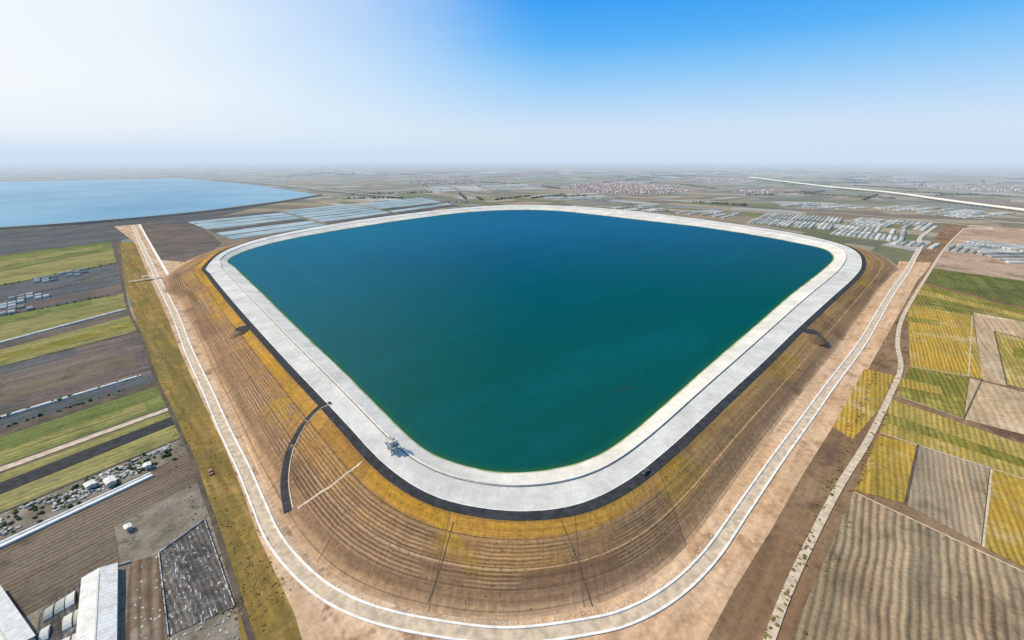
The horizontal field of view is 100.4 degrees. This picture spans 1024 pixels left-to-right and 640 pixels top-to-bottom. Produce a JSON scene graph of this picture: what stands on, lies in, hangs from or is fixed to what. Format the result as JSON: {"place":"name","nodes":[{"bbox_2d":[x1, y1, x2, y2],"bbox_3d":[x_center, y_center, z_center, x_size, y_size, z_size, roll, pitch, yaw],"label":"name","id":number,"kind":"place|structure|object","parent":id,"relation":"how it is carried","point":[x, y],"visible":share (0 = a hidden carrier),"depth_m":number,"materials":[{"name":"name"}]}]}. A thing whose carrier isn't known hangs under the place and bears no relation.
{"place":"outdoors","nodes":[
{"label":"outdoors","id":0,"kind":"place"},
{"bbox_2d":[0,347,76,374],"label":"farm field","id":1,"kind":"structure","parent":0,"point":[28,363],"depth_m":335.90,"materials":[{"name":"soil"}]},
{"bbox_2d":[0,299,91,324],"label":"farm field","id":2,"kind":"structure","parent":0,"point":[33,313],"depth_m":443.74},
{"bbox_2d":[0,245,101,265],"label":"farm field","id":3,"kind":"structure","parent":0,"point":[13,261],"depth_m":693.37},
{"bbox_2d":[0,241,111,270],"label":"farm field","id":4,"kind":"structure","parent":0,"point":[106,245],"depth_m":708.26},
{"bbox_2d":[0,249,115,284],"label":"farm field","id":5,"kind":"structure","parent":0,"point":[50,268],"depth_m":630.00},
{"bbox_2d":[35,582,80,639],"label":"yard","id":6,"kind":"structure","parent":0,"point":[56,632],"depth_m":147.26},
{"bbox_2d":[38,590,77,639],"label":"greenhouse","id":7,"kind":"object","parent":6,"relation":"on","point":[63,604],"visible":0.88,"depth_m":148.22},
{"bbox_2d":[0,263,118,299],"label":"farm field","id":8,"kind":"structure","parent":0,"point":[29,286],"depth_m":549.10,"materials":[{"name":"soil"}]},
{"bbox_2d":[33,267,87,283],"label":"greenhouse","id":9,"kind":"object","parent":8,"relation":"on","point":[45,278],"visible":1,"depth_m":571.69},
{"bbox_2d":[0,284,121,312],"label":"farm field","id":10,"kind":"structure","parent":0,"point":[84,294],"depth_m":489.76,"materials":[{"name":"soil"}]},
{"bbox_2d":[0,275,122,315],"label":"farm field","id":11,"kind":"structure","parent":0,"point":[86,286],"depth_m":515.96,"materials":[{"name":"soil"}]},
{"bbox_2d":[0,292,49,315],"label":"greenhouse","id":12,"kind":"object","parent":11,"relation":"on","point":[12,308],"visible":1,"depth_m":467.04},
{"bbox_2d":[0,309,125,342],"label":"irrigation canal","id":13,"kind":"structure","parent":0,"point":[60,326],"depth_m":403.99,"materials":[{"name":"white concrete"}]},
{"bbox_2d":[0,293,126,340],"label":"farm field","id":14,"kind":"structure","parent":0,"point":[106,304],"depth_m":428.67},
{"bbox_2d":[0,321,133,360],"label":"farm field","id":15,"kind":"structure","parent":0,"point":[91,334],"depth_m":374.55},
{"bbox_2d":[0,353,136,403],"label":"farm field","id":16,"kind":"structure","parent":0,"point":[36,386],"depth_m":310.03,"materials":[{"name":"soil"}]},
{"bbox_2d":[0,316,136,365],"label":"farm field","id":17,"kind":"structure","parent":0,"point":[67,335],"depth_m":374.67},
{"bbox_2d":[1,374,140,417],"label":"irrigation canal","id":18,"kind":"structure","parent":0,"point":[49,402],"depth_m":285.65,"materials":[{"name":"white concrete"}]},
{"bbox_2d":[0,403,146,461],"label":"farm field","id":19,"kind":"structure","parent":0,"point":[10,453],"depth_m":249.05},
{"bbox_2d":[0,331,151,415],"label":"farm field","id":20,"kind":"structure","parent":0,"point":[102,350],"depth_m":321.80,"materials":[{"name":"soil"}]},
{"bbox_2d":[0,472,152,547],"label":"irrigation canal","id":21,"kind":"structure","parent":0,"point":[48,522],"depth_m":192.86,"materials":[{"name":"white concrete"}]},
{"bbox_2d":[0,373,157,428],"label":"farm field","id":22,"kind":"structure","parent":0,"point":[66,403],"depth_m":282.00,"materials":[{"name":"soil"}]},
{"bbox_2d":[0,381,159,436],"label":"farm track","id":23,"kind":"structure","parent":0,"point":[4,431],"depth_m":270.67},
{"bbox_2d":[0,386,165,464],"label":"farm field","id":24,"kind":"structure","parent":0,"point":[150,398],"depth_m":260.51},
{"bbox_2d":[0,408,167,471],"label":"farm track","id":25,"kind":"structure","parent":0,"point":[22,461],"depth_m":241.08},
{"bbox_2d":[0,240,168,493],"bbox_3d":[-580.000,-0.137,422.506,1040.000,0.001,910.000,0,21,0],"label":"fallow ground","id":26,"kind":"structure","parent":0,"point":[71,327],"depth_m":387.49,"materials":[{"name":"soil"}]},
{"bbox_2d":[0,262,138,426],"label":"hedge shrubs","id":27,"kind":"object","parent":26,"relation":"on","point":[40,414],"visible":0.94,"depth_m":284.64,"materials":[{"name":"green plant"}]},
{"bbox_2d":[118,547,238,639],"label":"rubble pile","id":28,"kind":"object","parent":26,"relation":"on","point":[185,633],"visible":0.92,"depth_m":148.48,"materials":[{"name":"stone"}]},
{"bbox_2d":[0,412,170,481],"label":"farm field","id":29,"kind":"structure","parent":0,"point":[20,470],"depth_m":234.60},
{"bbox_2d":[0,417,173,493],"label":"field","id":30,"kind":"structure","parent":0,"point":[39,473],"depth_m":228.20,"materials":[{"name":"soil"}]},
{"bbox_2d":[0,424,179,511],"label":"farm field","id":31,"kind":"structure","parent":0,"point":[44,485],"depth_m":220.24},
{"bbox_2d":[0,438,179,512],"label":"field ditch","id":32,"kind":"object","parent":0,"point":[85,477],"visible":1,"depth_m":213.07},
{"bbox_2d":[0,438,186,540],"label":"farm field","id":33,"kind":"structure","parent":0,"point":[25,520],"depth_m":202.02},
{"bbox_2d":[0,444,170,535],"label":"rubble pile","id":34,"kind":"object","parent":33,"relation":"on","point":[122,475],"visible":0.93,"depth_m":204.59,"materials":[{"name":"stone"}]},
{"bbox_2d":[0,448,176,532],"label":"scrub shrubs","id":35,"kind":"object","parent":33,"relation":"on","point":[16,511],"visible":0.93,"depth_m":203.37,"materials":[{"name":"green plant"}]},
{"bbox_2d":[0,453,196,617],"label":"farm field","id":36,"kind":"structure","parent":0,"point":[41,568],"depth_m":176.93,"materials":[{"name":"soil"}]},
{"bbox_2d":[0,205,264,253],"bbox_3d":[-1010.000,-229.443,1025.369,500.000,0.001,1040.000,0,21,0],"label":"wet ground","id":37,"kind":"structure","parent":0,"point":[22,240],"depth_m":891.93,"materials":[{"name":"soil"}]},
{"bbox_2d":[0,194,322,229],"bbox_3d":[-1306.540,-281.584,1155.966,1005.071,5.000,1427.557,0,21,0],"label":"dam","id":38,"kind":"structure","parent":37,"relation":"on","point":[110,220],"depth_m":1120.91,"materials":[{"name":"soil"}]},
{"bbox_2d":[24,513,240,639],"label":"rubble field","id":39,"kind":"structure","parent":0,"point":[231,625],"depth_m":150.41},
{"bbox_2d":[121,555,166,639],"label":"seedling beds","id":40,"kind":"object","parent":39,"relation":"on","point":[147,592],"visible":1,"depth_m":152.87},
{"bbox_2d":[0,178,316,226],"bbox_3d":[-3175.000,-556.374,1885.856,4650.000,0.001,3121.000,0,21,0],"label":"lake water","id":41,"kind":"structure","parent":0,"point":[22,203],"depth_m":1682.72,"materials":[{"name":"blue liquid"}]},
{"bbox_2d":[114,483,207,561],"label":"farm field","id":42,"kind":"structure","parent":0,"point":[160,520],"depth_m":188.60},
{"bbox_2d":[114,241,255,639],"bbox_3d":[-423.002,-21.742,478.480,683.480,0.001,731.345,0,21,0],"label":"field path","id":43,"kind":"structure","parent":0,"point":[240,603],"depth_m":200.51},
{"bbox_2d":[159,521,233,634],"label":"netting field","id":44,"kind":"structure","parent":0,"point":[208,594],"depth_m":161.18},
{"bbox_2d":[157,517,231,624],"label":"fence posts","id":45,"kind":"object","parent":44,"relation":"on","point":[196,570],"visible":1,"depth_m":164.22,"materials":[{"name":"concrete"}]},
{"bbox_2d":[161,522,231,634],"bbox_3d":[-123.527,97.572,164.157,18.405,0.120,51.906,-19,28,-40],"label":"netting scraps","id":46,"kind":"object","parent":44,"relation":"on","point":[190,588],"visible":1,"depth_m":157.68,"materials":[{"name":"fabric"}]},
{"bbox_2d":[119,242,301,639],"bbox_3d":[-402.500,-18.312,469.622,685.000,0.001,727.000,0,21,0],"label":"dry grass strip","id":47,"kind":"object","parent":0,"point":[278,621],"visible":1,"depth_m":221.39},
{"bbox_2d":[130,312,291,630],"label":"grass tufts","id":48,"kind":"object","parent":47,"relation":"on","point":[252,564],"visible":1,"depth_m":177.33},
{"bbox_2d":[183,211,279,220],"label":"fish pond","id":49,"kind":"structure","parent":0,"point":[205,218],"depth_m":1165.05,"materials":[{"name":"liquid"}]},
{"bbox_2d":[189,213,283,223],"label":"fish pond","id":50,"kind":"structure","parent":0,"point":[214,220],"depth_m":1126.62,"materials":[{"name":"blue liquid"}]},
{"bbox_2d":[194,215,291,225],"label":"fish pond","id":51,"kind":"structure","parent":0,"point":[232,221],"depth_m":1090.64,"materials":[{"name":"blue liquid"}]},
{"bbox_2d":[202,217,298,228],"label":"fish pond","id":52,"kind":"structure","parent":0,"point":[242,223],"depth_m":1048.84,"materials":[{"name":"blue liquid"}]},
{"bbox_2d":[210,219,307,231],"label":"fish pond","id":53,"kind":"structure","parent":0,"point":[251,226],"depth_m":1010.01,"materials":[{"name":"liquid"}]},
{"bbox_2d":[217,221,316,234],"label":"fish pond","id":54,"kind":"structure","parent":0,"point":[261,228],"depth_m":967.11,"materials":[{"name":"blue liquid"}]},
{"bbox_2d":[225,223,323,238],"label":"fish pond","id":55,"kind":"structure","parent":0,"point":[269,231],"depth_m":927.71,"materials":[{"name":"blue liquid"}]},
{"bbox_2d":[114,224,511,639],"bbox_3d":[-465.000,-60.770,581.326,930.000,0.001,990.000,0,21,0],"label":"sandy soil","id":56,"kind":"structure","parent":0,"point":[317,619],"depth_m":160.52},
{"bbox_2d":[0,585,35,639],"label":"farm shed","id":57,"kind":"structure","parent":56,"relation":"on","point":[14,625],"depth_m":143.62,"materials":[{"name":"paint"}]},
{"bbox_2d":[75,562,118,639],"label":"farm shed","id":58,"kind":"structure","parent":56,"relation":"on","point":[97,618],"depth_m":149.28,"materials":[{"name":"paint"}]},
{"bbox_2d":[141,223,220,261],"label":"bare ground","id":59,"kind":"structure","parent":56,"relation":"on","point":[182,242],"depth_m":826.72,"materials":[{"name":"soil"}]},
{"bbox_2d":[317,211,388,221],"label":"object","id":60,"kind":"structure","parent":0,"point":[346,217],"depth_m":1165.05,"materials":[{"name":"blue liquid"}]},
{"bbox_2d":[0,159,1023,325],"bbox_3d":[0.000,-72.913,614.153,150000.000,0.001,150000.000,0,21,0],"label":"ground","id":61,"kind":"structure","parent":0,"point":[273,171],"depth_m":2897.03,"materials":[{"name":"soil"}]},
{"bbox_2d":[169,175,400,197],"bbox_3d":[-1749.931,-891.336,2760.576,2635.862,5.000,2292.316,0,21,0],"label":"dam","id":62,"kind":"structure","parent":61,"relation":"on","point":[293,187],"depth_m":2230.21,"materials":[{"name":"soil"}]},
{"bbox_2d":[409,180,476,183],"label":"distant village","id":63,"kind":"object","parent":61,"relation":"on","point":[444,182],"visible":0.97,"depth_m":2723.30,"materials":[{"name":"paint"}]},
{"bbox_2d":[424,184,547,191],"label":"greenhouse","id":64,"kind":"object","parent":61,"relation":"on","point":[466,188],"visible":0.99,"depth_m":2213.32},
{"bbox_2d":[537,193,613,200],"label":"greenhouse","id":65,"kind":"object","parent":61,"relation":"on","point":[593,195],"visible":0.98,"depth_m":1726.86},
{"bbox_2d":[608,204,668,211],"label":"greenhouse","id":66,"kind":"object","parent":61,"relation":"on","point":[652,209],"visible":0.97,"depth_m":1349.19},
{"bbox_2d":[285,171,1023,205],"bbox_3d":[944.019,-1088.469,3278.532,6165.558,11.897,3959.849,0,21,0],"label":"distant tree line","id":67,"kind":"object","parent":61,"relation":"on","point":[801,192],"visible":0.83,"depth_m":2620.33,"materials":[{"name":"green plant"}]},
{"bbox_2d":[676,208,740,217],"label":"greenhouse","id":68,"kind":"object","parent":61,"relation":"on","point":[712,211],"visible":1,"depth_m":1228.63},
{"bbox_2d":[685,177,749,180],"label":"distant village","id":69,"kind":"object","parent":61,"relation":"on","point":[717,179],"visible":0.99,"depth_m":3081.69,"materials":[{"name":"paint"}]},
{"bbox_2d":[747,213,843,229],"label":"greenhouse","id":70,"kind":"object","parent":61,"relation":"on","point":[813,220],"visible":1,"depth_m":1072.33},
{"bbox_2d":[780,202,868,208],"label":"greenhouse","id":71,"kind":"object","parent":61,"relation":"on","point":[836,206],"visible":1,"depth_m":1387.89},
{"bbox_2d":[829,225,906,242],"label":"greenhouse","id":72,"kind":"object","parent":61,"relation":"on","point":[848,230],"visible":0.99,"depth_m":891.25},
{"bbox_2d":[749,177,1023,211],"bbox_3d":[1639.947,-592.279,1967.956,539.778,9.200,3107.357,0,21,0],"label":"highway viaduct","id":73,"kind":"object","parent":61,"relation":"on","point":[964,202],"visible":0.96,"depth_m":1647.12,"materials":[{"name":"white concrete"}]},
{"bbox_2d":[843,217,933,230],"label":"greenhouse","id":74,"kind":"object","parent":61,"relation":"on","point":[863,221],"visible":1,"depth_m":1027.98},
{"bbox_2d":[874,205,1015,217],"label":"greenhouse","id":75,"kind":"object","parent":61,"relation":"on","point":[962,213],"visible":1,"depth_m":1252.40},
{"bbox_2d":[917,185,1023,191],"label":"distant village","id":76,"kind":"object","parent":61,"relation":"on","point":[978,188],"visible":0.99,"depth_m":2161.34,"materials":[{"name":"paint"}]},
{"bbox_2d":[0,0,1023,158],"label":"sky","id":77,"kind":"structure","parent":0,"point":[80,79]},
{"bbox_2d":[228,210,832,471],"bbox_3d":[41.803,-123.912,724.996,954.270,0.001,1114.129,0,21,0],"label":"reservoir water","id":78,"kind":"structure","parent":0,"point":[516,340],"depth_m":418.26,"materials":[{"name":"teal liquid"}]},
{"bbox_2d":[162,241,898,619],"bbox_3d":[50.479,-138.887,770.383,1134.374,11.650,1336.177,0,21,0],"label":"embankment","id":79,"kind":"structure","parent":0,"point":[680,507],"depth_m":187.41,"materials":[{"name":"soil"}]},
{"bbox_2d":[280,401,331,512],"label":"access ramp","id":80,"kind":"structure","parent":79,"relation":"on","point":[285,498],"depth_m":216.56,"materials":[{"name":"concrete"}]},
{"bbox_2d":[176,270,884,609],"bbox_3d":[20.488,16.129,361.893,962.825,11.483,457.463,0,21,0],"label":"slope scrub","id":81,"kind":"object","parent":79,"relation":"on","point":[504,520],"visible":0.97,"depth_m":214.70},
{"bbox_2d":[221,207,845,483],"bbox_3d":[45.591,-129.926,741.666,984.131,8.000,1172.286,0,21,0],"label":"reservoir lining","id":82,"kind":"object","parent":79,"relation":"on","point":[371,408],"visible":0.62,"depth_m":315.25,"materials":[{"name":"concrete"}]},
{"bbox_2d":[803,328,826,344],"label":"turning bay","id":83,"kind":"object","parent":79,"relation":"on","point":[815,337],"visible":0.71,"depth_m":356.51,"materials":[{"name":"brown soil"}]},
{"bbox_2d":[206,205,860,509],"bbox_3d":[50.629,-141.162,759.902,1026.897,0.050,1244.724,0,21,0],"label":"crest pavement","id":84,"kind":"structure","parent":0,"point":[372,436],"depth_m":252.23,"materials":[{"name":"concrete"}]},
{"bbox_2d":[384,435,399,455],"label":"intake gatehouse","id":85,"kind":"object","parent":84,"relation":"on","point":[391,443],"visible":1,"depth_m":212.16,"materials":[{"name":"concrete"}]},
{"bbox_2d":[220,207,845,485],"bbox_3d":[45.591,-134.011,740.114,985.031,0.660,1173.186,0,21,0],"label":"parapet wall","id":86,"kind":"structure","parent":84,"relation":"on","point":[536,483],"depth_m":248.06,"materials":[{"name":"white concrete"}]},
{"bbox_2d":[220,253,846,486],"bbox_3d":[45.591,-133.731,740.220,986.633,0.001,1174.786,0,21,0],"label":"gutter drain","id":87,"kind":"object","parent":84,"relation":"on","point":[537,485],"visible":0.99,"depth_m":242.48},
{"bbox_2d":[131,225,935,639],"bbox_3d":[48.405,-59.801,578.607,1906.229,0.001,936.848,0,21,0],"label":"perimeter road","id":88,"kind":"structure","parent":0,"point":[319,587],"depth_m":170.47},
{"bbox_2d":[131,226,936,639],"bbox_3d":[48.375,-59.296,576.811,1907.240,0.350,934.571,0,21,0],"label":"road kerb","id":89,"kind":"structure","parent":88,"relation":"on","point":[553,638],"depth_m":168.82,"materials":[{"name":"white concrete"}]},
{"bbox_2d":[134,225,934,628],"bbox_3d":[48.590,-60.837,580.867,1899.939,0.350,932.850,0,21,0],"label":"road kerb","id":90,"kind":"structure","parent":88,"relation":"on","point":[522,625],"depth_m":167.16,"materials":[{"name":"white concrete"}]},
{"bbox_2d":[201,205,865,520],"bbox_3d":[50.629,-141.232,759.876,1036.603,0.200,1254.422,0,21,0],"label":"crest road","id":91,"kind":"structure","parent":0,"point":[375,462],"depth_m":220.42,"materials":[{"name":"black concrete"}]},
{"bbox_2d":[564,184,698,193],"bbox_3d":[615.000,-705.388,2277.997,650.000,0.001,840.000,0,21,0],"label":"town ground","id":92,"kind":"structure","parent":0,"point":[596,192],"depth_m":2003.60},
{"bbox_2d":[566,182,689,193],"bbox_3d":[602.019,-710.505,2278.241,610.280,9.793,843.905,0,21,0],"label":"distant town","id":93,"kind":"object","parent":92,"relation":"on","point":[636,188],"visible":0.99,"depth_m":2181.47,"materials":[{"name":"paint"}]},
{"bbox_2d":[512,261,930,639],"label":"sandy soil","id":94,"kind":"structure","parent":0,"point":[694,612],"depth_m":191.58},
{"bbox_2d":[266,293,886,624],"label":"rubble edging","id":95,"kind":"object","parent":94,"relation":"on","point":[567,615],"visible":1,"depth_m":163.55,"materials":[{"name":"stone"}]},
{"bbox_2d":[707,268,928,639],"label":"bare soil","id":96,"kind":"structure","parent":0,"point":[747,611],"depth_m":181.44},
{"bbox_2d":[763,342,910,638],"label":"dry shrubs","id":97,"kind":"object","parent":96,"relation":"on","point":[786,592],"visible":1,"depth_m":205.42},
{"bbox_2d":[763,228,963,639],"bbox_3d":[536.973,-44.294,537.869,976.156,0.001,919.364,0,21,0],"label":"dirt track","id":98,"kind":"structure","parent":0,"point":[823,515],"depth_m":205.35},
{"bbox_2d":[833,369,893,437],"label":"field","id":99,"kind":"structure","parent":0,"point":[875,396],"depth_m":279.26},
{"bbox_2d":[738,222,1023,639],"bbox_3d":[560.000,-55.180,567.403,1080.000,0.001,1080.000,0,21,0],"label":"bare soil","id":100,"kind":"structure","parent":0,"point":[947,234],"depth_m":199.20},
{"bbox_2d":[891,240,987,254],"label":"greenhouse","id":101,"kind":"object","parent":100,"relation":"on","point":[948,248],"visible":0.98,"depth_m":753.68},
{"bbox_2d":[957,240,1023,263],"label":"greenhouse","id":102,"kind":"object","parent":100,"relation":"on","point":[997,249],"visible":0.95,"depth_m":734.24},
{"bbox_2d":[855,435,916,502],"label":"farm field","id":103,"kind":"structure","parent":0,"point":[889,468],"depth_m":219.33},
{"bbox_2d":[792,492,1023,639],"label":"farm field","id":104,"kind":"structure","parent":0,"point":[891,575],"depth_m":158.70,"materials":[{"name":"soil"}]},
{"bbox_2d":[892,376,941,393],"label":"farm field","id":105,"kind":"structure","parent":0,"point":[911,384],"depth_m":298.83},
{"bbox_2d":[905,316,939,325],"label":"farm field","id":106,"kind":"structure","parent":0,"point":[923,320],"depth_m":420.14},
{"bbox_2d":[896,367,968,417],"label":"farm field","id":107,"kind":"structure","parent":0,"point":[951,399],"depth_m":292.59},
{"bbox_2d":[854,491,1023,571],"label":"field ridge","id":108,"kind":"structure","parent":0,"point":[942,533],"depth_m":181.87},
{"bbox_2d":[913,300,974,322],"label":"farm field","id":109,"kind":"structure","parent":0,"point":[922,304],"depth_m":457.45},
{"bbox_2d":[908,305,981,378],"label":"farm field","id":110,"kind":"structure","parent":0,"point":[944,346],"depth_m":368.29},
{"bbox_2d":[907,446,989,544],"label":"farm field","id":111,"kind":"structure","parent":0,"point":[949,491],"depth_m":204.86,"materials":[{"name":"soil"}]},
{"bbox_2d":[880,400,1023,477],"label":"farm field","id":112,"kind":"structure","parent":0,"point":[950,426],"depth_m":244.44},
{"bbox_2d":[885,414,1023,466],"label":"farm field","id":113,"kind":"structure","parent":0,"point":[943,436],"depth_m":242.64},
{"bbox_2d":[914,285,1023,321],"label":"farm field","id":114,"kind":"structure","parent":0,"point":[931,300],"depth_m":469.47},
{"bbox_2d":[918,289,1023,318],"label":"farm field","id":115,"kind":"structure","parent":0,"point":[965,302],"depth_m":469.24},
{"bbox_2d":[925,268,1023,306],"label":"farm field","id":116,"kind":"structure","parent":0,"point":[1010,291],"depth_m":539.93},
{"bbox_2d":[934,225,1023,280],"bbox_3d":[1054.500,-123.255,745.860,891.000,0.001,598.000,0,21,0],"label":"farm field","id":117,"kind":"structure","parent":0,"point":[986,265],"depth_m":679.10,"materials":[{"name":"soil"}]},
{"bbox_2d":[982,468,992,546],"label":"field ridge","id":118,"kind":"structure","parent":0,"point":[986,514],"depth_m":194.28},
{"bbox_2d":[964,378,1023,433],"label":"farm field","id":119,"kind":"structure","parent":0,"point":[997,406],"depth_m":274.93,"materials":[{"name":"beige soil"}]},
{"bbox_2d":[973,312,1023,385],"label":"farm field","id":120,"kind":"structure","parent":0,"point":[986,326],"depth_m":378.47,"materials":[{"name":"beige soil"}]},
{"bbox_2d":[984,469,1023,565],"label":"farm field","id":121,"kind":"structure","parent":0,"point":[1005,531],"depth_m":190.04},
{"bbox_2d":[995,332,1023,387],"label":"farm field","id":122,"kind":"structure","parent":0,"point":[1013,366],"depth_m":339.04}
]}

